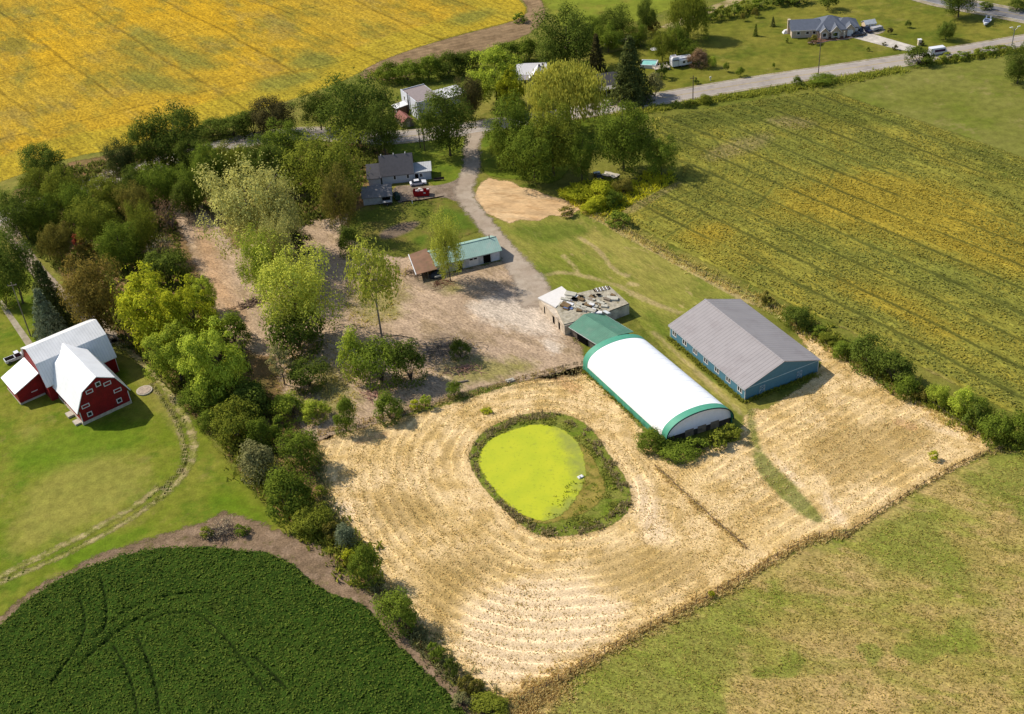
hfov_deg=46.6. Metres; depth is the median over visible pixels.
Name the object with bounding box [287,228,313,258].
bush
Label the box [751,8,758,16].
tree
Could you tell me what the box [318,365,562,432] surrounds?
fence
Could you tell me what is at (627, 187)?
bush
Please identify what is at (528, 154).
deciduous tree
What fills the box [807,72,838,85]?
bush
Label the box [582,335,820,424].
barn side weeds
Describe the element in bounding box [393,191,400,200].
green tank
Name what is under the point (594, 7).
hayfield
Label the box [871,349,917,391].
bush
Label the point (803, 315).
bush
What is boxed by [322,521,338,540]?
shrub
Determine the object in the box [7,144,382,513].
woodland undergrowth
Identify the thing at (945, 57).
shrub
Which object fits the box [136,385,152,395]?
silo pad
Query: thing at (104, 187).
deciduous tree
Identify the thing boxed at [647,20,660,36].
shrub
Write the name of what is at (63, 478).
barn lawn
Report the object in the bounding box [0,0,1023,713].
ground
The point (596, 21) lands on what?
deciduous tree
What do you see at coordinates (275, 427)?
shrub
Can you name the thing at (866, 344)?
bush
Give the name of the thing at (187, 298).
locust tree
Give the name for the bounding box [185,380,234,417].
bush
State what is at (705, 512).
ditch weeds
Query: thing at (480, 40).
bare headland
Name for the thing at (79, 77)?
yellow soybean field
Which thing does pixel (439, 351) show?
brush pile
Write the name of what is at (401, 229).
farmhouse lawn
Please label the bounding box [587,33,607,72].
spruce tree
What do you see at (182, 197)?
deciduous tree
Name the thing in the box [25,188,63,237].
deciduous tree
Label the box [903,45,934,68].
bush
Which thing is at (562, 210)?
shrub
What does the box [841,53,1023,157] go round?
grass field
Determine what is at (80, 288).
deciduous tree
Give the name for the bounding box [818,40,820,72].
utility pole
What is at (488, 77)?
locust tree
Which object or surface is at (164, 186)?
deciduous tree
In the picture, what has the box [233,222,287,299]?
poplar tree
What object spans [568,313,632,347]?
link shed
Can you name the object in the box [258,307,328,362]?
bush
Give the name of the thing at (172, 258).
bush
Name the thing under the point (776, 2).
shrub
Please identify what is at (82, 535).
wheel track
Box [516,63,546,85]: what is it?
white roofed house
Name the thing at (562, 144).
deciduous tree
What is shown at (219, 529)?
brush pile
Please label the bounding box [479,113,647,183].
verge
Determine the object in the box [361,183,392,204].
garage
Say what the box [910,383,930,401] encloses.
shrub
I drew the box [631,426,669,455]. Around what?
bush
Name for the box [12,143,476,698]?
woodland floor
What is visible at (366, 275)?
forked tree
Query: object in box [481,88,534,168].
deciduous tree
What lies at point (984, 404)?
bush
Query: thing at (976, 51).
shrub
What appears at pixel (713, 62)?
tree
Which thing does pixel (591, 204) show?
bush
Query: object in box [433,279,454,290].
debris pile
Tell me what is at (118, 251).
deciduous tree
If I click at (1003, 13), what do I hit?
side road
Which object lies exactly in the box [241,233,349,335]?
poplar tree
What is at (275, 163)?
deciduous tree
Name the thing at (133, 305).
locust tree
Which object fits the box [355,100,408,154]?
deciduous tree
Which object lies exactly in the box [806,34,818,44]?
shrub
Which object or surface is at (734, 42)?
lawn
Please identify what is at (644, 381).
fabric dome
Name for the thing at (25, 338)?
concrete path
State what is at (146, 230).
deciduous tree
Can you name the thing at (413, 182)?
parked car
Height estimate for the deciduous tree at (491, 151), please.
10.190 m
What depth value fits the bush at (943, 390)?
234.61 m
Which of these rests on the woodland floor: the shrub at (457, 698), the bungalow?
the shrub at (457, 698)
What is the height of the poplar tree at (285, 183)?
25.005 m
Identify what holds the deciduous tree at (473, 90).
on the ground at (628, 320)
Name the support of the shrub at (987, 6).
on the lawn at (734, 42)
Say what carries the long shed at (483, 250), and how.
on the farmyard
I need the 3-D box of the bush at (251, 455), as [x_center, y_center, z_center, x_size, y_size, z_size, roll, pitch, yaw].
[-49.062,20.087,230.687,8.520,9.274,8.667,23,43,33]
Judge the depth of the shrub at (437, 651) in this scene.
191.12 m
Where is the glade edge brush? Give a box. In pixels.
[264,265,408,426]
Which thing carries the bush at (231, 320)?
on the woodland floor
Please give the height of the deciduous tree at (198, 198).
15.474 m
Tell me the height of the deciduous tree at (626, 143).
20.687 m
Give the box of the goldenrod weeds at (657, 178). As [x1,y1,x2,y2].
[555,169,676,217]
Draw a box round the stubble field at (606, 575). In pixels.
[318,321,992,700]
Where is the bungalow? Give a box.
[787,15,859,38]
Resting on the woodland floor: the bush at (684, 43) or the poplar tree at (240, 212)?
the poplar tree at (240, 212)
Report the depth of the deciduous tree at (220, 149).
339.20 m
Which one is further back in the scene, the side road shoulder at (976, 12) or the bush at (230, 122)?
the side road shoulder at (976, 12)
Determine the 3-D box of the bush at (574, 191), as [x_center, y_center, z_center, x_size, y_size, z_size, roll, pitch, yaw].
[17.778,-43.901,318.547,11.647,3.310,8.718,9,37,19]
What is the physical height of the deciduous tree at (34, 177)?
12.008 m
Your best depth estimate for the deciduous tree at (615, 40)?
399.24 m
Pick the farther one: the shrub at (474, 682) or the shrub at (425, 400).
the shrub at (425, 400)
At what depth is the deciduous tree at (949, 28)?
389.74 m
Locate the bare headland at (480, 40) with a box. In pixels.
[360,0,545,79]
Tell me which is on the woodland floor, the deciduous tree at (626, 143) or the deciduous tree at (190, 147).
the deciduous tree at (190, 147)
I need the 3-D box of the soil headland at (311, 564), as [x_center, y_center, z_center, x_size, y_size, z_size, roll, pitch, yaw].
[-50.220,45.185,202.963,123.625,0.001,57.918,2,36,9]
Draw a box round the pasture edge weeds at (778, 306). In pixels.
[568,199,980,433]
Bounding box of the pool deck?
[652,62,669,69]
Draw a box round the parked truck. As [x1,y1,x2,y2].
[3,350,21,363]
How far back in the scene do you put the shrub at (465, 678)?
185.96 m
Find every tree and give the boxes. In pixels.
[0,183,47,242]
[0,226,36,302]
[15,141,68,183]
[16,166,57,198]
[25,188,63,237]
[31,260,83,339]
[32,288,69,340]
[34,219,74,259]
[37,164,87,209]
[53,181,97,226]
[56,252,125,332]
[63,194,123,246]
[88,175,123,211]
[92,219,145,271]
[98,136,139,177]
[110,260,192,351]
[111,179,151,225]
[115,163,148,196]
[120,116,168,168]
[123,196,159,255]
[133,98,205,168]
[136,161,182,205]
[140,316,201,383]
[155,273,223,351]
[167,135,209,172]
[169,173,196,215]
[173,160,213,211]
[176,315,250,401]
[189,141,231,184]
[189,273,217,310]
[192,145,300,259]
[199,139,248,178]
[222,143,254,183]
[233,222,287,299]
[241,133,276,180]
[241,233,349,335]
[246,94,297,134]
[250,200,300,282]
[252,140,297,187]
[256,168,304,245]
[260,117,306,166]
[264,344,294,384]
[275,114,372,204]
[292,86,339,129]
[311,67,400,142]
[315,160,359,230]
[344,234,403,337]
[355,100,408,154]
[408,82,478,155]
[427,203,464,280]
[453,73,484,116]
[466,45,524,106]
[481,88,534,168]
[487,130,516,167]
[495,64,525,110]
[496,120,559,185]
[517,58,616,136]
[525,93,582,178]
[530,1,594,65]
[565,132,599,180]
[581,14,604,47]
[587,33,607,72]
[591,98,660,174]
[593,20,625,51]
[595,2,635,38]
[604,35,655,107]
[625,21,648,45]
[636,0,658,29]
[642,134,680,174]
[646,26,678,61]
[646,71,665,93]
[663,0,713,41]
[666,22,689,53]
[707,56,716,66]
[723,62,729,69]
[735,67,744,75]
[740,12,744,19]
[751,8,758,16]
[819,0,839,9]
[936,19,956,39]
[940,0,977,16]
[1003,41,1023,83]
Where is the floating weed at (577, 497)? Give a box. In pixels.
[545,475,598,516]
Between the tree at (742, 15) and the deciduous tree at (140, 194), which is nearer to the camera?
the deciduous tree at (140, 194)
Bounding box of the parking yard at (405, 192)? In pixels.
[393,179,458,201]
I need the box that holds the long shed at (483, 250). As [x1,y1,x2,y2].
[408,235,501,277]
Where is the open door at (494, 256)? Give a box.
[491,252,498,260]
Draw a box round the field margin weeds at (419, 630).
[309,443,524,713]
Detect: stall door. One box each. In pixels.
[759,384,764,393]
[796,370,801,378]
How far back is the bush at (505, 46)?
399.07 m
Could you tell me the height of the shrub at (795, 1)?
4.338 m
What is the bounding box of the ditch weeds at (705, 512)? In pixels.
[653,464,745,546]
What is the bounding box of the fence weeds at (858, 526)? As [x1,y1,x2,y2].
[317,366,1021,538]
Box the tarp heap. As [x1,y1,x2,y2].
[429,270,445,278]
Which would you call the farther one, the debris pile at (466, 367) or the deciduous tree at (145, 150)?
the deciduous tree at (145, 150)
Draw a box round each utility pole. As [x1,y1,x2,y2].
[8,282,30,335]
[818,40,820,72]
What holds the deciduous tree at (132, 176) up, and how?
on the woodland floor
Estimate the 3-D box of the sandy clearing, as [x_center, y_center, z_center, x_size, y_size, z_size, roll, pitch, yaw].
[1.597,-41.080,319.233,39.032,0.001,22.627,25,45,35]
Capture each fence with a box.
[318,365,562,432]
[521,528,846,699]
[614,220,980,436]
[655,465,745,548]
[846,444,1021,533]
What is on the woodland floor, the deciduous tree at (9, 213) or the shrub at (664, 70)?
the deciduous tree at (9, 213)
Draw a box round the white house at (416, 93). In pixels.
[400,84,440,118]
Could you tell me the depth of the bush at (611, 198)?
312.64 m
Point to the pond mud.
(593, 475)
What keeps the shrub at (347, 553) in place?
on the woodland floor
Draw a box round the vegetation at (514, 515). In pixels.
[466,409,633,537]
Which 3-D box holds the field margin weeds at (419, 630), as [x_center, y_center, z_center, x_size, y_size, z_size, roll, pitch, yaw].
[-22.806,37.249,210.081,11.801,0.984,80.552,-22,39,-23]
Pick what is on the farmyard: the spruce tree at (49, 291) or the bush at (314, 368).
the bush at (314, 368)
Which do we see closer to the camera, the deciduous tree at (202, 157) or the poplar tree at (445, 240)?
the poplar tree at (445, 240)
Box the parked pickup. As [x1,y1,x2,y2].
[860,26,872,33]
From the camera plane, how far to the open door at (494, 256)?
294.85 m
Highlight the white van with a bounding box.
[929,45,946,55]
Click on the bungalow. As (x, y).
(825, 27)
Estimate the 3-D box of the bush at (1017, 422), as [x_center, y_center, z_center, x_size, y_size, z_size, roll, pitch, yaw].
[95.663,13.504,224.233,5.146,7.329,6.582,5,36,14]
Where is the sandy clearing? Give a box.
[475,178,579,222]
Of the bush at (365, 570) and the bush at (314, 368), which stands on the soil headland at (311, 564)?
the bush at (365, 570)
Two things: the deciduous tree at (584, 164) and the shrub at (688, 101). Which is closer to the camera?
the deciduous tree at (584, 164)
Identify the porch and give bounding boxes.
[391,101,407,112]
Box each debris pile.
[359,388,396,403]
[404,268,422,277]
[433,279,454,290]
[444,362,488,376]
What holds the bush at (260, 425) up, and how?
on the woodland floor
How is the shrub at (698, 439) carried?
on the stubble field at (606, 575)
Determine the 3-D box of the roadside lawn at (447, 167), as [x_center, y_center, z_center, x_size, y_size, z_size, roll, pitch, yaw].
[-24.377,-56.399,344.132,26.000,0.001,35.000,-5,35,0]
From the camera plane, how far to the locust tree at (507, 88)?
360.35 m
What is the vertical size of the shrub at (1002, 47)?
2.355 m
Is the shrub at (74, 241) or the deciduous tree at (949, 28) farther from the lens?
the deciduous tree at (949, 28)
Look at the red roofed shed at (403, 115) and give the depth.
365.06 m
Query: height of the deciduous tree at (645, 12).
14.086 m
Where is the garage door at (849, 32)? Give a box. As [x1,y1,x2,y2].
[847,30,852,35]
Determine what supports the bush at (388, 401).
on the farmyard
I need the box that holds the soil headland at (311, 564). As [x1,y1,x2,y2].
[0,511,490,713]
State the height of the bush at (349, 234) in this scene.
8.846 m
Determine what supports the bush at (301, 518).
on the ground at (628, 320)
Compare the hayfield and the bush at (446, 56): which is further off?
the hayfield
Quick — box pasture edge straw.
[582,209,973,439]
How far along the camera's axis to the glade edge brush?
265.58 m
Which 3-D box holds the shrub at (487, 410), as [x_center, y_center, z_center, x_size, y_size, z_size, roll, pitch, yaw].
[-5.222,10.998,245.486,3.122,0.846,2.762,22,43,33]
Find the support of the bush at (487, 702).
on the soil headland at (311, 564)
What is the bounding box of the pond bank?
[469,412,630,536]
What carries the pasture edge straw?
on the pasture
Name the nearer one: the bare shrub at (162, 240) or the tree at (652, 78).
the bare shrub at (162, 240)
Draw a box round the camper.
[669,54,691,66]
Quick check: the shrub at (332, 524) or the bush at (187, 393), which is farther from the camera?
the bush at (187, 393)
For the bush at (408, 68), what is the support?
on the ground at (628, 320)
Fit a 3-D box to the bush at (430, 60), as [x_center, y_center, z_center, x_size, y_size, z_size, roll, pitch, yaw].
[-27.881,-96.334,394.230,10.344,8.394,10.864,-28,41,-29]
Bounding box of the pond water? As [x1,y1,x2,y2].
[478,424,585,520]
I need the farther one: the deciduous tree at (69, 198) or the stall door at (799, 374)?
the deciduous tree at (69, 198)
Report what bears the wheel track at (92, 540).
on the barn lawn at (63, 478)
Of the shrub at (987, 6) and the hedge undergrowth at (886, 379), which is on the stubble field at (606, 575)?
the hedge undergrowth at (886, 379)
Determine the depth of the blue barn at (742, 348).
250.61 m
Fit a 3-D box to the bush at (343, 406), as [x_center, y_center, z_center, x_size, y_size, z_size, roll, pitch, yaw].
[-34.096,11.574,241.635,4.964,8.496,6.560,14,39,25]
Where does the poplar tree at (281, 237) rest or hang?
on the woodland floor
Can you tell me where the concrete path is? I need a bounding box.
[0,301,32,345]
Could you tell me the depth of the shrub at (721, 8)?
421.42 m
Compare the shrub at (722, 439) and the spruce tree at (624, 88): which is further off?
the spruce tree at (624, 88)
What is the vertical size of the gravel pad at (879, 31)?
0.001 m
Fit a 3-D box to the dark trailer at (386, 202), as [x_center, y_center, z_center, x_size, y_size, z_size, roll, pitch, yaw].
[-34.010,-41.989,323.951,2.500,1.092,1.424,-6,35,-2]
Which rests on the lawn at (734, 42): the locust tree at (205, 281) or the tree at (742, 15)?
the tree at (742, 15)
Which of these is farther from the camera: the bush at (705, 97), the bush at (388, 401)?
the bush at (705, 97)
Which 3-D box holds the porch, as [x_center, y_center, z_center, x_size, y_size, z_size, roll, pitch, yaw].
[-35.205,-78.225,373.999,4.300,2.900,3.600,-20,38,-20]
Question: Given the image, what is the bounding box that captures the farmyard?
[173,205,583,440]
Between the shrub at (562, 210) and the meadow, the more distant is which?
the shrub at (562, 210)
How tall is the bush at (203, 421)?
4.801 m
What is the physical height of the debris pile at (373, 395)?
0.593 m
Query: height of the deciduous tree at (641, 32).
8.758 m
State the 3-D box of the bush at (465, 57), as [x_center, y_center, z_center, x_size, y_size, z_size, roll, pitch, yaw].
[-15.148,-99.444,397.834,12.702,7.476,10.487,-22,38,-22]
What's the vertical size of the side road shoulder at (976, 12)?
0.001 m
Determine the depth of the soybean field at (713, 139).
298.95 m
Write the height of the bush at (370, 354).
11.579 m
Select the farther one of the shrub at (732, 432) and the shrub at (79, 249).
the shrub at (79, 249)
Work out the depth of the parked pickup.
402.19 m
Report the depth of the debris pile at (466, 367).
258.49 m
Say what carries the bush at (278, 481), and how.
on the woodland floor
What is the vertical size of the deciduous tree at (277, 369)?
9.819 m
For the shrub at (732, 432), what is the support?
on the pasture
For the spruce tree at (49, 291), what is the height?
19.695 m
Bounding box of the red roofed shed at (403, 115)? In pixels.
[395,110,413,127]
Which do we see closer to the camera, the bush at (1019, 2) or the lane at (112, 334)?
the lane at (112, 334)
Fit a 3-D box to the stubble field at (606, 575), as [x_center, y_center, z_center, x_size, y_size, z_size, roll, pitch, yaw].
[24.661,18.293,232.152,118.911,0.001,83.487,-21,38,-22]
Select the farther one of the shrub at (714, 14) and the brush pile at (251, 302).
the shrub at (714, 14)
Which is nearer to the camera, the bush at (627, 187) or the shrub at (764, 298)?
the shrub at (764, 298)
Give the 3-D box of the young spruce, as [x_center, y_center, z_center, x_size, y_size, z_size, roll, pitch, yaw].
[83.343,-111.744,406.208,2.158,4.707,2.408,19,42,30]
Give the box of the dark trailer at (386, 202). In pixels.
[382,200,391,205]
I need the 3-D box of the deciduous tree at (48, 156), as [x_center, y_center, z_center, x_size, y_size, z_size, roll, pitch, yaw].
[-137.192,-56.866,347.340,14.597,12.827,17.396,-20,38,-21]
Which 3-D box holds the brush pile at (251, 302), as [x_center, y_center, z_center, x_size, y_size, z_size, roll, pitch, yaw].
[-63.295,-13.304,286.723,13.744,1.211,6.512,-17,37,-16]
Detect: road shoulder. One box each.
[24,34,1023,201]
[913,0,1023,22]
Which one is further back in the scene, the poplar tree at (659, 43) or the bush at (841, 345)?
the poplar tree at (659, 43)
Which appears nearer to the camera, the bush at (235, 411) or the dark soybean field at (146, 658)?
the dark soybean field at (146, 658)
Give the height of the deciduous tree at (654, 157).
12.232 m
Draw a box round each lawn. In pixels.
[0,262,328,615]
[348,198,479,257]
[388,137,466,184]
[576,0,1023,101]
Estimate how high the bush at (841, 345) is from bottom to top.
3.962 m
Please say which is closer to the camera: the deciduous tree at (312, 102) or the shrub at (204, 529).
the shrub at (204, 529)
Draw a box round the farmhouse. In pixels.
[366,152,431,185]
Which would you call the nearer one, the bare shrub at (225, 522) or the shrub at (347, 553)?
the shrub at (347, 553)
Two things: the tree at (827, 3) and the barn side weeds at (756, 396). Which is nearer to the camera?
the barn side weeds at (756, 396)
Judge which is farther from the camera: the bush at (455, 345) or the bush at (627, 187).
the bush at (627, 187)
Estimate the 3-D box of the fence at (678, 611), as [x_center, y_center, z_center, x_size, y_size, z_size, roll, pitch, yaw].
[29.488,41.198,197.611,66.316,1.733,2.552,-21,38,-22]
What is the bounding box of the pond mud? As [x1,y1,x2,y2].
[501,445,604,522]
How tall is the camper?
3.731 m
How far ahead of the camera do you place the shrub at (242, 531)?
219.67 m
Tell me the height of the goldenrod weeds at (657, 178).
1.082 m
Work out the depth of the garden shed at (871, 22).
403.98 m
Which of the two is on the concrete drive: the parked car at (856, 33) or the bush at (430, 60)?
the parked car at (856, 33)
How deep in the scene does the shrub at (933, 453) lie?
223.17 m
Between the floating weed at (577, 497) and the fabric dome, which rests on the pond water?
the floating weed at (577, 497)
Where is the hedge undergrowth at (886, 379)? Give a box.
[196,53,1023,591]
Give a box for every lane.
[0,219,119,343]
[660,0,741,27]
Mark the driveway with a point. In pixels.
(531, 284)
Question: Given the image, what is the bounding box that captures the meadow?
[523,451,1023,713]
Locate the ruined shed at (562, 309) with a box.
[538,286,628,334]
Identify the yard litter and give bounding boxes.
[356,335,480,396]
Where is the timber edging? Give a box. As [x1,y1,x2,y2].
[402,196,442,201]
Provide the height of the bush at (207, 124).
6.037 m
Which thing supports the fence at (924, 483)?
on the meadow
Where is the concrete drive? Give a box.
[852,33,915,50]
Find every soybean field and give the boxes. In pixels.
[0,0,525,181]
[0,546,464,713]
[622,91,1023,414]
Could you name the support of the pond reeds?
in the pond water
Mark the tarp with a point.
(611, 174)
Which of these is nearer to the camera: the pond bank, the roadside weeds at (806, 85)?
the pond bank
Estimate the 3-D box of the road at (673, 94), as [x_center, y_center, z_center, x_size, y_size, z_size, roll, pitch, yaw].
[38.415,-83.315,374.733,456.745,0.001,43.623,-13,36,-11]
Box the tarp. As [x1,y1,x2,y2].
[601,171,619,177]
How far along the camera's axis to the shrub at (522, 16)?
433.20 m
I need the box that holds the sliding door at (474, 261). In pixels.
[468,257,478,266]
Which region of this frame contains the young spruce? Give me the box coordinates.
[752,24,758,36]
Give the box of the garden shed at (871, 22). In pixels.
[861,19,876,27]
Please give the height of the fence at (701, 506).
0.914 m
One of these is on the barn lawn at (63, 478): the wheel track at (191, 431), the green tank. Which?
the wheel track at (191, 431)
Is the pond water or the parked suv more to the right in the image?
the parked suv
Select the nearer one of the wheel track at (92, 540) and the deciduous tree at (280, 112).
the wheel track at (92, 540)
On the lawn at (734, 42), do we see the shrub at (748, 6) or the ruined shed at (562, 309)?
the shrub at (748, 6)
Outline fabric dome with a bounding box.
[583,334,733,443]
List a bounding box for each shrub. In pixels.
[72,234,81,247]
[73,237,95,258]
[102,169,123,181]
[147,234,175,257]
[149,194,193,229]
[199,525,213,538]
[204,515,232,542]
[233,523,251,536]
[266,414,294,442]
[313,485,327,496]
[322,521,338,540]
[341,548,354,563]
[409,399,420,410]
[419,394,431,408]
[426,642,446,662]
[443,655,458,677]
[450,691,476,712]
[456,674,473,696]
[468,679,484,694]
[480,406,492,414]
[512,12,527,24]
[557,204,574,218]
[605,209,632,229]
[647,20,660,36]
[655,63,667,78]
[685,435,710,457]
[686,99,697,106]
[701,428,726,450]
[705,6,717,22]
[712,5,731,19]
[721,423,743,442]
[725,0,743,17]
[739,0,756,13]
[752,0,771,9]
[760,290,773,305]
[770,0,794,6]
[788,0,808,6]
[805,324,827,335]
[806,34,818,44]
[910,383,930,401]
[927,449,938,461]
[937,51,957,63]
[952,51,969,61]
[961,403,985,430]
[967,48,983,58]
[980,1,993,10]
[982,45,999,56]
[994,44,1011,53]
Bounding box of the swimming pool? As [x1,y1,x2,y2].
[640,59,657,68]
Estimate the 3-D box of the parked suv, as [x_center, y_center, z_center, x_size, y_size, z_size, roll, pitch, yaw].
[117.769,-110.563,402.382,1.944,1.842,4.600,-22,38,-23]
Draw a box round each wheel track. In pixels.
[0,486,159,578]
[0,500,156,583]
[112,339,197,499]
[149,382,188,489]
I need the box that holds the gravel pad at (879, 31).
[871,28,884,33]
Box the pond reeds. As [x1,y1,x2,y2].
[473,414,623,531]
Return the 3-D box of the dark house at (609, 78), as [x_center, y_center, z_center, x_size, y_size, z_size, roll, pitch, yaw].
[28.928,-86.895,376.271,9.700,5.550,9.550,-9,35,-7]
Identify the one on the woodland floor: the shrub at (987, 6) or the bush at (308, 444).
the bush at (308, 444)
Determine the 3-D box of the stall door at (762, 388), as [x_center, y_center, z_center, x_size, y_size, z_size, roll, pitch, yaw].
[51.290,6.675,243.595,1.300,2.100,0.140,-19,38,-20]
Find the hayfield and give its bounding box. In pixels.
[541,0,673,33]
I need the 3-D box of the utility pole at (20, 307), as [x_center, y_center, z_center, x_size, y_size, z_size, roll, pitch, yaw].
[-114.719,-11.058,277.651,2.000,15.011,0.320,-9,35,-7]
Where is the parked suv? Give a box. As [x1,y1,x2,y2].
[858,27,866,32]
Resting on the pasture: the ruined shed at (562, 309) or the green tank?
the ruined shed at (562, 309)
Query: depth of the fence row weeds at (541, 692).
191.80 m
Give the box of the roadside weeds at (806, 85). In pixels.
[610,47,1023,117]
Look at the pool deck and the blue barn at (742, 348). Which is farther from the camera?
the pool deck
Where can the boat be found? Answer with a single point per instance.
(986, 20)
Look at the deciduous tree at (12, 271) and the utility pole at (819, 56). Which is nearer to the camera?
the deciduous tree at (12, 271)
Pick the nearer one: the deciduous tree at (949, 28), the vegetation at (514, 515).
the vegetation at (514, 515)
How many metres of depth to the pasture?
286.67 m
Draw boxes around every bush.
[0,284,16,310]
[141,246,194,287]
[176,382,209,414]
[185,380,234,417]
[193,116,227,140]
[194,409,220,433]
[208,394,261,450]
[211,112,248,141]
[214,309,251,347]
[228,374,275,419]
[236,438,283,488]
[237,107,265,138]
[245,417,272,445]
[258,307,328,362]
[262,463,317,525]
[266,390,304,423]
[273,427,323,474]
[285,354,330,395]
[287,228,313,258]
[288,500,333,542]
[299,398,331,425]
[332,393,357,436]
[334,522,361,550]
[335,225,361,258]
[335,324,368,383]
[344,541,383,588]
[352,334,402,393]
[370,585,419,638]
[372,389,406,427]
[373,60,400,84]
[384,338,427,390]
[388,58,421,85]
[413,53,443,82]
[427,49,466,78]
[445,379,462,398]
[448,336,472,361]
[452,49,481,73]
[468,690,509,713]
[493,40,522,62]
[515,35,542,62]
[558,183,597,201]
[580,196,606,215]
[586,178,613,208]
[603,188,626,209]
[611,177,633,195]
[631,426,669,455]
[654,435,698,464]
[676,37,698,58]
[686,47,708,68]
[698,93,712,104]
[781,304,811,331]
[792,75,803,86]
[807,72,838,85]
[817,332,837,347]
[831,340,857,361]
[849,330,891,375]
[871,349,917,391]
[890,374,920,400]
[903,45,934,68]
[925,383,950,409]
[946,385,977,418]
[965,395,998,425]
[976,409,1016,447]
[1002,408,1023,452]
[1008,0,1023,11]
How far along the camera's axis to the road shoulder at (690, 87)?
374.99 m
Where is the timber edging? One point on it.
(423, 199)
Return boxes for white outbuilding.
[434,85,461,103]
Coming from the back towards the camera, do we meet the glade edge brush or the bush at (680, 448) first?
the glade edge brush
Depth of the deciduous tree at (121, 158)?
342.53 m
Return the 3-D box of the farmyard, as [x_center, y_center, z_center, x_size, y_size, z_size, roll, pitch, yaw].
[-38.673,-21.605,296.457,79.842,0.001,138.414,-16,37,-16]
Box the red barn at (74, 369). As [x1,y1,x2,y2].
[1,319,131,425]
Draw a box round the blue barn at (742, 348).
[668,299,820,398]
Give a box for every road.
[0,36,1023,222]
[924,0,1023,19]
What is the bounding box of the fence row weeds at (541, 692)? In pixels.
[482,526,853,713]
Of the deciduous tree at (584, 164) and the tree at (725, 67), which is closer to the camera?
the deciduous tree at (584, 164)
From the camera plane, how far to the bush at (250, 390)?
246.52 m
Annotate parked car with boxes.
[409,179,426,186]
[593,171,603,180]
[851,31,865,36]
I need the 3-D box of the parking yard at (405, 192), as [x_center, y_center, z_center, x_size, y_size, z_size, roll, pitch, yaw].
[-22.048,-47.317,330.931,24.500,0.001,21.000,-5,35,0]
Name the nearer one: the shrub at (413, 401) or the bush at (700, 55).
the shrub at (413, 401)
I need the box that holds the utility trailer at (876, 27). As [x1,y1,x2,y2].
[870,25,882,30]
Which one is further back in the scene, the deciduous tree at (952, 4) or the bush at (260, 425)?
the deciduous tree at (952, 4)
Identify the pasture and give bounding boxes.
[494,210,784,428]
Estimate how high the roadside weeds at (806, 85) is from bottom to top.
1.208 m
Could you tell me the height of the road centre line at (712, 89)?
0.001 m
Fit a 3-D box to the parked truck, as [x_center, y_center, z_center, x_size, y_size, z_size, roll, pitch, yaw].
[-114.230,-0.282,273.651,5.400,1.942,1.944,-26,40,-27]
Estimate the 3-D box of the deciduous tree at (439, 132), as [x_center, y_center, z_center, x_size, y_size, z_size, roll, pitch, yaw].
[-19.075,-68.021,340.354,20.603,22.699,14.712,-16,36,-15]
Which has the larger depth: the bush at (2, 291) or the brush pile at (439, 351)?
the bush at (2, 291)
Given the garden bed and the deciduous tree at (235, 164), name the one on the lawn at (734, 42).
the garden bed
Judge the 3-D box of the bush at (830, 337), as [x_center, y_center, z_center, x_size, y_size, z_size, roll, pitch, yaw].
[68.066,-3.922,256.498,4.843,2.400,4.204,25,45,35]
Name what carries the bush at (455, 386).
on the farmyard
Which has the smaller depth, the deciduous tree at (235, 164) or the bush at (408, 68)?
the deciduous tree at (235, 164)
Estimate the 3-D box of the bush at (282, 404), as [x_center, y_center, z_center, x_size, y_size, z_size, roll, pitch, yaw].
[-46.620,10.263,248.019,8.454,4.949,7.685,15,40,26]
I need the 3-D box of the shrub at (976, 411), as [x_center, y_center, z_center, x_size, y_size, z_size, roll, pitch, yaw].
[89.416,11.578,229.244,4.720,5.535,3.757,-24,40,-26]
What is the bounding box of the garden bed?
[808,36,853,43]
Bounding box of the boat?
[983,15,991,25]
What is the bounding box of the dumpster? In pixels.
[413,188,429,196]
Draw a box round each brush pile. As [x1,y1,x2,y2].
[193,523,241,547]
[224,294,274,311]
[409,336,488,369]
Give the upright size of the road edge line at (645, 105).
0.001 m
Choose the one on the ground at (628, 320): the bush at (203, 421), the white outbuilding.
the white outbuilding
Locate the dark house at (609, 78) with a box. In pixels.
[592,71,617,95]
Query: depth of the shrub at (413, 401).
246.94 m
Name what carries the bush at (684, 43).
on the lawn at (734, 42)
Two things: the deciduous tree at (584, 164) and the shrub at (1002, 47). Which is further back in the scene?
the shrub at (1002, 47)
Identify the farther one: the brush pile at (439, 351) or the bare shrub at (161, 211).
the bare shrub at (161, 211)
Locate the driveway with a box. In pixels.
[453,131,550,307]

